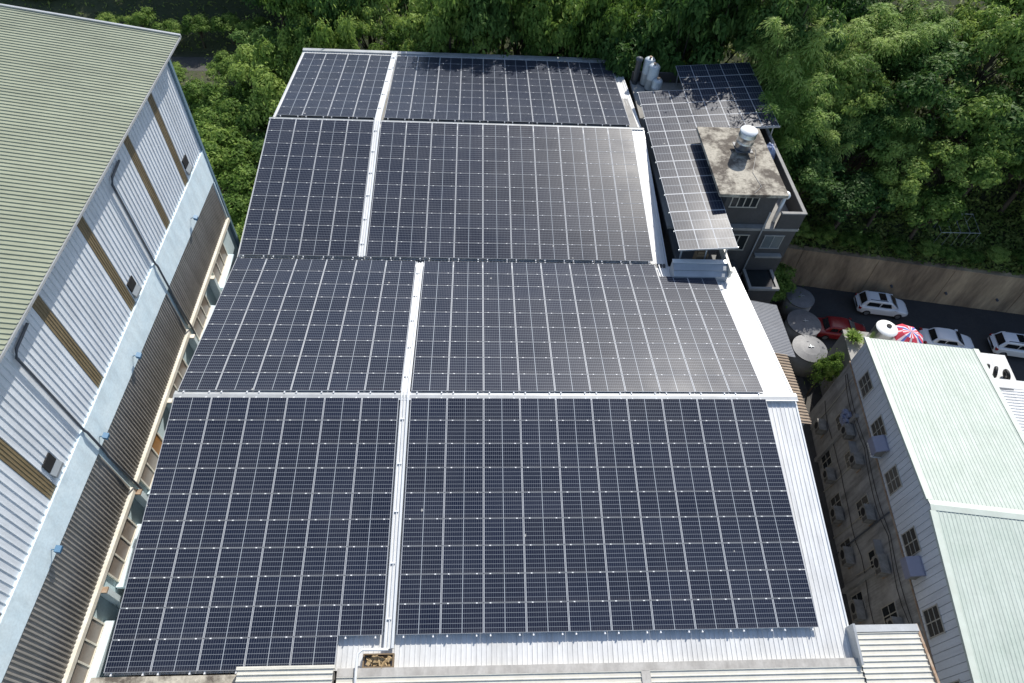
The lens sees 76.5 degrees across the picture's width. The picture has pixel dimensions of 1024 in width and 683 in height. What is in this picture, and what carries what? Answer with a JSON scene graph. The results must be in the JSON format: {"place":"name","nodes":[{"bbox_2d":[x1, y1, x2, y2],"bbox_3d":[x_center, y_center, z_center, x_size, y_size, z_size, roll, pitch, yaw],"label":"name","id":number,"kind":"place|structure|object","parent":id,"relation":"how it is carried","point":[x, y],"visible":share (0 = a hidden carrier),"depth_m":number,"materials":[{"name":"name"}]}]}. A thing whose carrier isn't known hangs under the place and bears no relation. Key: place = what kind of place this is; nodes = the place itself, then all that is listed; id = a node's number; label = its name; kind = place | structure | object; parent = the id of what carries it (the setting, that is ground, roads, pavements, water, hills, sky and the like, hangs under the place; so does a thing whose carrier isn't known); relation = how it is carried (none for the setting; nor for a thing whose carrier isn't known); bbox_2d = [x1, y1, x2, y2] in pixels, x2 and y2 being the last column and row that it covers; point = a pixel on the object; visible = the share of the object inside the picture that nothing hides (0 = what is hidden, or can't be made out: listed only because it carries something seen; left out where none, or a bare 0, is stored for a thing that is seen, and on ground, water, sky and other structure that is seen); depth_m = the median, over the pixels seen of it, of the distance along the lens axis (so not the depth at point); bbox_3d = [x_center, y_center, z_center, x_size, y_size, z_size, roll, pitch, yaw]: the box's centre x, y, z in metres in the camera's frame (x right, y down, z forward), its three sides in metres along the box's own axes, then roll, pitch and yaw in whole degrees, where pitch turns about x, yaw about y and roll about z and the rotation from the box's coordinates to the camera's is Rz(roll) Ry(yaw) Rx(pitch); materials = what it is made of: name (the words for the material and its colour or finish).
{"place":"outdoors","nodes":[
{"label":"outdoors","id":0,"kind":"place"},
{"bbox_2d":[0,3,239,682],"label":"warehouse","id":1,"kind":"structure","parent":0,"point":[114,257],"depth_m":28.88,"materials":[{"name":"white metal"}]},
{"bbox_2d":[70,616,115,682],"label":"window","id":2,"kind":"structure","parent":1,"relation":"in","point":[95,646],"depth_m":28.29,"materials":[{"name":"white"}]},
{"bbox_2d":[107,516,140,588],"bbox_3d":[-18.272,9.910,30.780,0.460,1.590,3.060,0,52,-3],"label":"window","id":3,"kind":"structure","parent":1,"relation":"in","point":[119,569],"depth_m":30.81,"materials":[{"name":"beige paint"}]},
{"bbox_2d":[140,432,162,495],"bbox_3d":[-18.409,6.232,33.622,0.460,1.590,3.060,0,52,-3],"label":"window","id":4,"kind":"structure","parent":1,"relation":"in","point":[147,476],"depth_m":33.46,"materials":[{"name":"beige glass"}]},
{"bbox_2d":[193,295,215,341],"bbox_3d":[-18.695,-1.401,39.520,0.460,1.590,3.060,0,52,-3],"label":"window","id":5,"kind":"structure","parent":1,"relation":"in","point":[205,312],"depth_m":39.62,"materials":[{"name":"grey glass"}]},
{"bbox_2d":[212,243,234,289],"bbox_3d":[-18.829,-5.000,42.300,0.460,1.590,3.060,0,52,-3],"label":"window","id":6,"kind":"structure","parent":1,"relation":"in","point":[224,262],"depth_m":42.50,"materials":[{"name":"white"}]},
{"bbox_2d":[171,51,280,225],"bbox_3d":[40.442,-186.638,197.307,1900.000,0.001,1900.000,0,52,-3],"label":"ground","id":7,"kind":"structure","parent":0,"point":[197,74],"depth_m":70.08,"materials":[{"name":"soil"}]},
{"bbox_2d":[122,6,158,27],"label":"broadleaf tree","id":8,"kind":"object","parent":7,"relation":"on","point":[144,17],"visible":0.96,"depth_m":70.38,"materials":[{"name":"green plant"}]},
{"bbox_2d":[89,675,235,682],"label":"concrete ledge","id":9,"kind":"object","parent":7,"relation":"on","point":[196,679],"visible":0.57,"depth_m":24.81,"materials":[{"name":"grey paint"}]},
{"bbox_2d":[181,13,218,48],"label":"broadleaf tree","id":10,"kind":"object","parent":7,"relation":"on","point":[201,25],"visible":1,"depth_m":70.67,"materials":[{"name":"green plant"}]},
{"bbox_2d":[181,72,222,113],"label":"broadleaf tree","id":11,"kind":"object","parent":7,"relation":"on","point":[195,91],"visible":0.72,"depth_m":58.75,"materials":[{"name":"green plant"}]},
{"bbox_2d":[201,50,234,85],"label":"broadleaf tree","id":12,"kind":"object","parent":7,"relation":"on","point":[220,66],"visible":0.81,"depth_m":65.72,"materials":[{"name":"green plant"}]},
{"bbox_2d":[195,114,248,193],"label":"broadleaf tree","id":13,"kind":"object","parent":7,"relation":"on","point":[216,146],"visible":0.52,"depth_m":52.97,"materials":[{"name":"green plant"}]},
{"bbox_2d":[208,12,246,44],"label":"broadleaf tree","id":14,"kind":"object","parent":7,"relation":"on","point":[230,20],"visible":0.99,"depth_m":71.22,"materials":[{"name":"green plant"}]},
{"bbox_2d":[192,88,266,141],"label":"broadleaf tree","id":15,"kind":"object","parent":7,"relation":"on","point":[228,107],"visible":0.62,"depth_m":55.63,"materials":[{"name":"green plant"}]},
{"bbox_2d":[193,79,267,132],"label":"broadleaf tree","id":16,"kind":"object","parent":7,"relation":"on","point":[213,103],"visible":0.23,"depth_m":58.31,"materials":[{"name":"green plant"}]},
{"bbox_2d":[215,175,253,231],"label":"broadleaf tree","id":17,"kind":"object","parent":7,"relation":"on","point":[237,205],"visible":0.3,"depth_m":49.95,"materials":[{"name":"green plant"}]},
{"bbox_2d":[213,132,261,194],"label":"broadleaf tree","id":18,"kind":"object","parent":7,"relation":"on","point":[246,167],"visible":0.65,"depth_m":52.36,"materials":[{"name":"green plant"}]},
{"bbox_2d":[228,15,282,60],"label":"broadleaf tree","id":19,"kind":"object","parent":7,"relation":"on","point":[267,31],"visible":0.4,"depth_m":60.02,"materials":[{"name":"green plant"}]},
{"bbox_2d":[225,36,287,103],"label":"broadleaf tree","id":20,"kind":"object","parent":7,"relation":"on","point":[240,70],"visible":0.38,"depth_m":57.66,"materials":[{"name":"green plant"}]},
{"bbox_2d":[242,51,294,133],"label":"broadleaf tree","id":21,"kind":"object","parent":7,"relation":"on","point":[268,88],"visible":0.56,"depth_m":54.43,"materials":[{"name":"green plant"}]},
{"bbox_2d":[252,4,315,79],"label":"broadleaf tree","id":22,"kind":"object","parent":7,"relation":"on","point":[289,56],"visible":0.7,"depth_m":55.88,"materials":[{"name":"green plant"}]},
{"bbox_2d":[283,0,336,40],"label":"broadleaf tree","id":23,"kind":"object","parent":7,"relation":"on","point":[307,18],"visible":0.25,"depth_m":57.21,"materials":[{"name":"green plant"}]},
{"bbox_2d":[279,0,366,54],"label":"broadleaf tree","id":24,"kind":"object","parent":7,"relation":"on","point":[334,14],"visible":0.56,"depth_m":56.01,"materials":[{"name":"green plant"}]},
{"bbox_2d":[305,0,359,49],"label":"broadleaf tree","id":25,"kind":"object","parent":7,"relation":"on","point":[323,37],"visible":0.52,"depth_m":53.93,"materials":[{"name":"green plant"}]},
{"bbox_2d":[361,22,411,50],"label":"broadleaf tree","id":26,"kind":"object","parent":7,"relation":"on","point":[393,43],"visible":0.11,"depth_m":56.22,"materials":[{"name":"green plant"}]},
{"bbox_2d":[407,0,495,53],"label":"broadleaf tree","id":27,"kind":"object","parent":7,"relation":"on","point":[443,19],"visible":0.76,"depth_m":52.62,"materials":[{"name":"green plant"}]},
{"bbox_2d":[104,48,852,676],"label":"factory hall","id":28,"kind":"structure","parent":7,"relation":"on","point":[828,638],"depth_m":29.02,"materials":[{"name":"grey paint"}]},
{"bbox_2d":[104,396,398,675],"bbox_3d":[-10.511,7.755,28.000,10.452,0.267,11.705,0,61,-3],"label":"solar array","id":29,"kind":"object","parent":28,"relation":"on","point":[277,587],"visible":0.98,"depth_m":27.57,"materials":[{"name":"blue glass"}]},
{"bbox_2d":[235,665,336,682],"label":"ribbed cover","id":30,"kind":"object","parent":28,"relation":"on","point":[294,674],"visible":1,"depth_m":24.75,"materials":[{"name":"white metal"}]},
{"bbox_2d":[178,258,415,393],"bbox_3d":[-10.762,-1.169,34.774,10.452,0.267,10.550,0,44,-3],"label":"solar array","id":31,"kind":"object","parent":28,"relation":"on","point":[263,353],"visible":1,"depth_m":34.09,"materials":[{"name":"blue glass"}]},
{"bbox_2d":[239,118,373,259],"bbox_3d":[-12.835,-10.054,41.560,6.960,0.268,11.705,0,60,-3],"label":"solar array","id":32,"kind":"object","parent":28,"relation":"on","point":[285,229],"visible":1,"depth_m":41.17,"materials":[{"name":"blue glass"}]},
{"bbox_2d":[277,53,390,119],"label":"solar array","id":33,"kind":"object","parent":28,"relation":"on","point":[344,75],"visible":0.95,"depth_m":48.33,"materials":[{"name":"blue glass"}]},
{"bbox_2d":[358,52,396,256],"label":"cable walkway","id":34,"kind":"structure","parent":28,"relation":"on","point":[368,195],"depth_m":42.72,"materials":[{"name":"white metal"}]},
{"bbox_2d":[384,262,422,648],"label":"cable walkway","id":35,"kind":"structure","parent":28,"relation":"on","point":[390,621],"depth_m":29.28,"materials":[{"name":"white metal"}]},
{"bbox_2d":[384,56,629,126],"bbox_3d":[-0.429,-19.216,49.553,17.436,0.267,10.550,0,46,-3],"label":"solar array","id":36,"kind":"object","parent":28,"relation":"on","point":[450,98],"visible":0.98,"depth_m":49.05,"materials":[{"name":"blue glass"}]},
{"bbox_2d":[366,121,652,263],"bbox_3d":[-0.153,-9.945,42.315,17.436,0.267,11.705,0,60,-3],"label":"solar array","id":37,"kind":"object","parent":28,"relation":"on","point":[488,199],"visible":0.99,"depth_m":41.92,"materials":[{"name":"blue glass"}]},
{"bbox_2d":[412,261,763,394],"bbox_3d":[3.657,-1.045,35.631,17.436,0.269,10.550,0,44,-3],"label":"solar array","id":38,"kind":"object","parent":28,"relation":"on","point":[482,298],"visible":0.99,"depth_m":34.91,"materials":[{"name":"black glass"}]},
{"bbox_2d":[397,397,818,637],"bbox_3d":[3.966,7.376,29.145,17.436,0.267,10.550,0,61,-3],"label":"solar array","id":39,"kind":"object","parent":28,"relation":"on","point":[540,507],"visible":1,"depth_m":28.72,"materials":[{"name":"blue glass"}]},
{"bbox_2d":[453,0,519,58],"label":"broadleaf tree","id":40,"kind":"object","parent":7,"relation":"on","point":[487,14],"visible":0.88,"depth_m":52.24,"materials":[{"name":"green plant"}]},
{"bbox_2d":[490,0,561,55],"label":"broadleaf tree","id":41,"kind":"object","parent":7,"relation":"on","point":[513,7],"visible":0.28,"depth_m":53.34,"materials":[{"name":"green plant"}]},
{"bbox_2d":[512,0,597,57],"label":"broadleaf tree","id":42,"kind":"object","parent":7,"relation":"on","point":[564,25],"visible":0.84,"depth_m":52.53,"materials":[{"name":"green plant"}]},
{"bbox_2d":[558,0,637,62],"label":"broadleaf tree","id":43,"kind":"object","parent":7,"relation":"on","point":[610,19],"visible":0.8,"depth_m":52.70,"materials":[{"name":"green plant"}]},
{"bbox_2d":[336,658,865,682],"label":"lean to","id":44,"kind":"object","parent":7,"relation":"on","point":[832,670],"visible":1,"depth_m":25.76,"materials":[{"name":"grey paint"}]},
{"bbox_2d":[595,0,679,89],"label":"broadleaf tree","id":45,"kind":"object","parent":7,"relation":"on","point":[621,58],"visible":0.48,"depth_m":52.37,"materials":[{"name":"green plant"}]},
{"bbox_2d":[636,0,735,81],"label":"broadleaf tree","id":46,"kind":"object","parent":7,"relation":"on","point":[678,16],"visible":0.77,"depth_m":51.10,"materials":[{"name":"green plant"}]},
{"bbox_2d":[628,71,806,283],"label":"rooftop house","id":47,"kind":"structure","parent":7,"relation":"on","point":[763,240],"depth_m":42.05,"materials":[{"name":"concrete"}]},
{"bbox_2d":[637,62,779,259],"bbox_3d":[14.193,-12.905,45.135,9.260,2.112,20.118,-3,52,1],"label":"raised solar array","id":48,"kind":"object","parent":47,"relation":"on","point":[726,95],"visible":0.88,"depth_m":45.43,"materials":[{"name":"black glass"}]},
{"bbox_2d":[732,125,761,191],"bbox_3d":[15.283,-11.553,40.834,1.435,1.704,4.781,0,52,-3],"label":"water tank","id":49,"kind":"object","parent":47,"relation":"on","point":[745,139],"visible":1,"depth_m":41.50,"materials":[{"name":"grey"}]},
{"bbox_2d":[741,269,778,303],"bbox_3d":[16.764,-1.825,47.419,2.100,8.000,1.830,0,52,-3],"label":"glazed porch","id":50,"kind":"object","parent":7,"relation":"on","point":[761,286],"visible":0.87,"depth_m":44.35,"materials":[{"name":"glass"}]},
{"bbox_2d":[771,262,802,308],"bbox_3d":[20.883,-4.194,52.245,4.648,4.812,4.206,-26,58,-22],"label":"shrub","id":51,"kind":"object","parent":7,"relation":"on","point":[785,282],"visible":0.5,"depth_m":50.99,"materials":[{"name":"green plant"}]},
{"bbox_2d":[804,348,844,395],"bbox_3d":[22.024,2.589,46.490,2.380,5.986,2.154,1,52,-3],"label":"shrub","id":52,"kind":"object","parent":7,"relation":"on","point":[832,367],"visible":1,"depth_m":45.12,"materials":[{"name":"green plant"}]},
{"bbox_2d":[778,244,1023,314],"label":"retaining wall","id":53,"kind":"structure","parent":7,"relation":"on","point":[930,282],"depth_m":53.40,"materials":[{"name":"concrete"}]},
{"bbox_2d":[809,337,1023,682],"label":"workshop block","id":54,"kind":"structure","parent":7,"relation":"on","point":[939,485],"depth_m":34.83,"materials":[{"name":"paint"}]},
{"bbox_2d":[900,555,925,579],"bbox_3d":[20.245,11.472,32.858,0.660,0.980,1.000,6,52,1],"label":"window awning","id":55,"kind":"object","parent":54,"relation":"attached to","point":[913,568],"depth_m":32.68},
{"bbox_2d":[922,603,945,639],"bbox_3d":[20.304,13.480,31.260,0.045,1.270,1.340,6,52,1],"label":"window","id":56,"kind":"structure","parent":54,"relation":"in","point":[932,616],"depth_m":31.24,"materials":[{"name":"black glass"}]},
{"bbox_2d":[0,0,1023,273],"bbox_3d":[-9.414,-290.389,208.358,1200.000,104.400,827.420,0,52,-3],"label":"hillside","id":57,"kind":"structure","parent":0,"point":[168,12],"depth_m":72.86,"materials":[{"name":"green plant"}]},
{"bbox_2d":[334,0,403,49],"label":"broadleaf tree","id":58,"kind":"object","parent":57,"relation":"on","point":[373,10],"visible":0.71,"depth_m":57.19,"materials":[{"name":"green plant"}]},
{"bbox_2d":[393,0,459,51],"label":"broadleaf tree","id":59,"kind":"object","parent":57,"relation":"on","point":[418,24],"visible":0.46,"depth_m":55.96,"materials":[{"name":"green plant"}]},
{"bbox_2d":[1,0,1023,274],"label":"undergrowth","id":60,"kind":"object","parent":57,"relation":"on","point":[1011,238],"visible":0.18,"depth_m":53.14,"materials":[{"name":"green plant"}]},
{"bbox_2d":[631,0,692,63],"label":"broadleaf tree","id":61,"kind":"object","parent":57,"relation":"on","point":[647,7],"visible":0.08,"depth_m":53.66,"materials":[{"name":"green plant"}]},
{"bbox_2d":[678,0,766,64],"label":"broadleaf tree","id":62,"kind":"object","parent":57,"relation":"on","point":[733,26],"visible":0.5,"depth_m":50.19,"materials":[{"name":"green plant"}]},
{"bbox_2d":[738,1,844,96],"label":"bamboo clump","id":63,"kind":"object","parent":57,"relation":"on","point":[801,55],"visible":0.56,"depth_m":46.59,"materials":[{"name":"green plant"}]},
{"bbox_2d":[753,49,836,136],"bbox_3d":[20.318,-16.601,50.498,6.624,12.212,6.054,30,56,18],"label":"bamboo clump","id":64,"kind":"object","parent":57,"relation":"on","point":[806,84],"visible":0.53,"depth_m":47.19,"materials":[{"name":"green plant"}]},
{"bbox_2d":[743,0,851,74],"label":"broadleaf tree","id":65,"kind":"object","parent":57,"relation":"on","point":[834,14],"visible":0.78,"depth_m":46.98,"materials":[{"name":"green plant"}]},
{"bbox_2d":[755,80,839,164],"bbox_3d":[20.320,-14.710,50.506,6.767,10.805,7.404,20,54,11],"label":"bamboo clump","id":66,"kind":"object","parent":57,"relation":"on","point":[801,130],"visible":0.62,"depth_m":47.03,"materials":[{"name":"green plant"}]},
{"bbox_2d":[784,141,853,212],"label":"broadleaf tree","id":67,"kind":"object","parent":57,"relation":"on","point":[814,176],"visible":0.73,"depth_m":48.80,"materials":[{"name":"green plant"}]},
{"bbox_2d":[776,28,874,109],"bbox_3d":[23.338,-19.450,52.215,7.404,10.388,6.767,13,53,6],"label":"bamboo clump","id":68,"kind":"object","parent":57,"relation":"on","point":[837,65],"visible":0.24,"depth_m":48.61,"materials":[{"name":"green plant"}]},
{"bbox_2d":[797,102,867,178],"bbox_3d":[24.592,-14.752,51.951,4.476,7.862,4.950,-23,57,-20],"label":"bamboo clump","id":69,"kind":"object","parent":57,"relation":"on","point":[830,137],"visible":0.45,"depth_m":49.32,"materials":[{"name":"green plant"}]},
{"bbox_2d":[804,159,895,235],"bbox_3d":[25.993,-10.484,50.861,6.452,7.067,6.632,33,57,20],"label":"broadleaf tree","id":70,"kind":"object","parent":57,"relation":"on","point":[858,195],"visible":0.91,"depth_m":48.74,"materials":[{"name":"green plant"}]},
{"bbox_2d":[818,61,894,146],"bbox_3d":[26.652,-17.701,51.931,6.084,10.000,5.780,33,57,20],"label":"broadleaf tree","id":71,"kind":"object","parent":57,"relation":"on","point":[848,93],"visible":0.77,"depth_m":49.38,"materials":[{"name":"green plant"}]},
{"bbox_2d":[816,0,898,39],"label":"broadleaf tree","id":72,"kind":"object","parent":57,"relation":"on","point":[855,9],"visible":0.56,"depth_m":51.46,"materials":[{"name":"green plant"}]},
{"bbox_2d":[829,105,895,172],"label":"broadleaf tree","id":73,"kind":"object","parent":57,"relation":"on","point":[868,123],"visible":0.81,"depth_m":49.30,"materials":[{"name":"green plant"}]},
{"bbox_2d":[813,7,919,113],"bbox_3d":[26.740,-21.298,52.757,7.793,10.548,7.123,12,52,5],"label":"bamboo clump","id":74,"kind":"object","parent":57,"relation":"on","point":[861,40],"visible":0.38,"depth_m":49.56,"materials":[{"name":"green plant"}]},
{"bbox_2d":[844,87,925,174],"bbox_3d":[28.613,-15.957,52.053,6.624,8.127,6.054,35,58,22],"label":"bamboo clump","id":75,"kind":"object","parent":57,"relation":"on","point":[900,122],"visible":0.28,"depth_m":49.67,"materials":[{"name":"green plant"}]},
{"bbox_2d":[860,157,928,230],"bbox_3d":[29.127,-11.024,51.102,4.557,7.602,5.036,15,53,8],"label":"broadleaf tree","id":76,"kind":"object","parent":57,"relation":"on","point":[907,189],"visible":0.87,"depth_m":48.60,"materials":[{"name":"green plant"}]},
{"bbox_2d":[855,117,936,183],"bbox_3d":[30.230,-13.740,51.462,5.962,8.259,6.088,38,59,23],"label":"broadleaf tree","id":77,"kind":"object","parent":57,"relation":"on","point":[918,161],"visible":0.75,"depth_m":49.32,"materials":[{"name":"green plant"}]},
{"bbox_2d":[861,0,961,86],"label":"bamboo clump","id":78,"kind":"object","parent":57,"relation":"on","point":[937,31],"visible":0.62,"depth_m":50.15,"materials":[{"name":"green plant"}]},
{"bbox_2d":[871,49,965,168],"bbox_3d":[30.812,-17.287,51.349,6.366,11.351,6.543,6,52,1],"label":"broadleaf tree","id":79,"kind":"object","parent":57,"relation":"on","point":[918,89],"visible":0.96,"depth_m":48.56,"materials":[{"name":"green plant"}]},
{"bbox_2d":[870,26,990,115],"bbox_3d":[33.357,-20.768,53.034,8.696,9.691,9.095,-7,53,-9],"label":"broadleaf tree","id":80,"kind":"object","parent":57,"relation":"on","point":[952,51],"visible":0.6,"depth_m":50.35,"materials":[{"name":"green plant"}]},
{"bbox_2d":[894,174,972,242],"bbox_3d":[32.389,-9.710,50.990,5.472,6.780,4.952,5,52,0],"label":"broadleaf tree","id":81,"kind":"object","parent":57,"relation":"on","point":[952,205],"visible":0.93,"depth_m":49.07,"materials":[{"name":"green plant"}]},
{"bbox_2d":[922,128,1008,202],"bbox_3d":[34.443,-12.717,50.940,6.103,9.042,5.976,32,57,20],"label":"broadleaf tree","id":82,"kind":"object","parent":57,"relation":"on","point":[981,174],"visible":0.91,"depth_m":48.31,"materials":[{"name":"green plant"}]},
{"bbox_2d":[920,73,1022,184],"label":"broadleaf tree","id":83,"kind":"object","parent":57,"relation":"on","point":[985,108],"visible":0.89,"depth_m":48.52,"materials":[{"name":"green plant"}]},
{"bbox_2d":[932,83,1023,186],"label":"broadleaf tree","id":84,"kind":"object","parent":57,"relation":"on","point":[1014,117],"visible":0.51,"depth_m":48.57,"materials":[{"name":"green plant"}]},
{"bbox_2d":[941,0,1019,90],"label":"broadleaf tree","id":85,"kind":"object","parent":57,"relation":"on","point":[966,19],"visible":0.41,"depth_m":52.12,"materials":[{"name":"green plant"}]},
{"bbox_2d":[948,0,1023,123],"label":"broadleaf tree","id":86,"kind":"object","parent":57,"relation":"on","point":[1007,41],"visible":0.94,"depth_m":49.43,"materials":[{"name":"green plant"}]},
{"bbox_2d":[962,110,1023,198],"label":"broadleaf tree","id":87,"kind":"object","parent":57,"relation":"on","point":[1007,157],"visible":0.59,"depth_m":48.54,"materials":[{"name":"green plant"}]},
{"bbox_2d":[795,375,852,624],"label":"alley paving","id":88,"kind":"structure","parent":0,"point":[807,431],"depth_m":43.63,"materials":[{"name":"concrete"}]},
{"bbox_2d":[750,300,811,426],"bbox_3d":[15.007,3.736,41.663,3.404,10.099,8.900,0,52,-3],"label":"sheet lean to","id":89,"kind":"object","parent":88,"relation":"on","point":[770,319],"visible":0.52,"depth_m":39.11,"materials":[{"name":"grey paint"}]},
{"bbox_2d":[846,624,939,682],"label":"raised lean to","id":90,"kind":"object","parent":88,"relation":"on","point":[890,653],"visible":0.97,"depth_m":26.63,"materials":[{"name":"grey paint"}]},
{"bbox_2d":[769,284,1023,406],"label":"road","id":91,"kind":"structure","parent":0,"point":[977,326],"depth_m":53.67,"materials":[{"name":"grey asphalt"}]},
{"bbox_2d":[778,287,814,319],"bbox_3d":[22.939,-2.995,52.396,2.240,2.220,2.240,0,52,-3],"label":"round tank","id":92,"kind":"object","parent":91,"relation":"on","point":[805,300],"visible":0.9,"depth_m":51.63,"materials":[{"name":"grey paint"}]},
{"bbox_2d":[784,310,820,343],"bbox_3d":[22.517,-0.943,50.778,2.600,2.220,2.600,0,52,-3],"label":"round tank","id":93,"kind":"object","parent":91,"relation":"on","point":[799,322],"visible":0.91,"depth_m":49.98,"materials":[{"name":"grey paint"}]},
{"bbox_2d":[787,335,827,376],"bbox_3d":[22.242,1.031,49.229,2.600,2.220,2.600,0,52,-3],"label":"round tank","id":94,"kind":"object","parent":91,"relation":"on","point":[807,349],"visible":0.88,"depth_m":48.51,"materials":[{"name":"grey metal"}]},
{"bbox_2d":[817,316,865,339],"bbox_3d":[26.183,-1.046,51.638,4.155,1.363,1.955,7,52,2],"label":"parked car","id":95,"kind":"object","parent":91,"relation":"on","point":[832,327],"visible":0.5,"depth_m":51.22,"materials":[{"name":"red paint"}]},
{"bbox_2d":[816,329,895,396],"bbox_3d":[25.362,2.537,46.666,4.400,4.750,4.350,6,52,1],"label":"terrace annex","id":96,"kind":"object","parent":91,"relation":"on","point":[849,349],"visible":0.14,"depth_m":45.95,"materials":[{"name":"grey paint"}]},
{"bbox_2d":[864,320,897,342],"bbox_3d":[25.394,-0.390,44.677,1.460,1.970,1.460,0,52,-3],"label":"water tank","id":97,"kind":"object","parent":96,"relation":"on","point":[885,329],"visible":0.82,"depth_m":43.97,"materials":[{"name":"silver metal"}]},
{"bbox_2d":[854,290,907,318],"bbox_3d":[30.503,-3.125,53.410,4.155,1.560,1.955,8,52,2],"label":"parked car","id":98,"kind":"object","parent":91,"relation":"on","point":[867,302],"visible":1,"depth_m":52.97,"materials":[{"name":"white paint"}]},
{"bbox_2d":[918,327,974,348],"bbox_3d":[34.549,-0.144,51.492,4.155,1.363,1.955,8,52,2],"label":"parked car","id":99,"kind":"object","parent":91,"relation":"on","point":[938,336],"visible":0.61,"depth_m":51.05,"materials":[{"name":"white paint"}]},
{"bbox_2d":[987,331,1023,357],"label":"parked car","id":100,"kind":"object","parent":91,"relation":"on","point":[1005,343],"visible":0.94,"depth_m":51.01,"materials":[{"name":"white paint"}]},
{"bbox_2d":[994,378,1023,431],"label":"white roofed shed","id":101,"kind":"structure","parent":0,"point":[1012,391],"depth_m":41.04,"materials":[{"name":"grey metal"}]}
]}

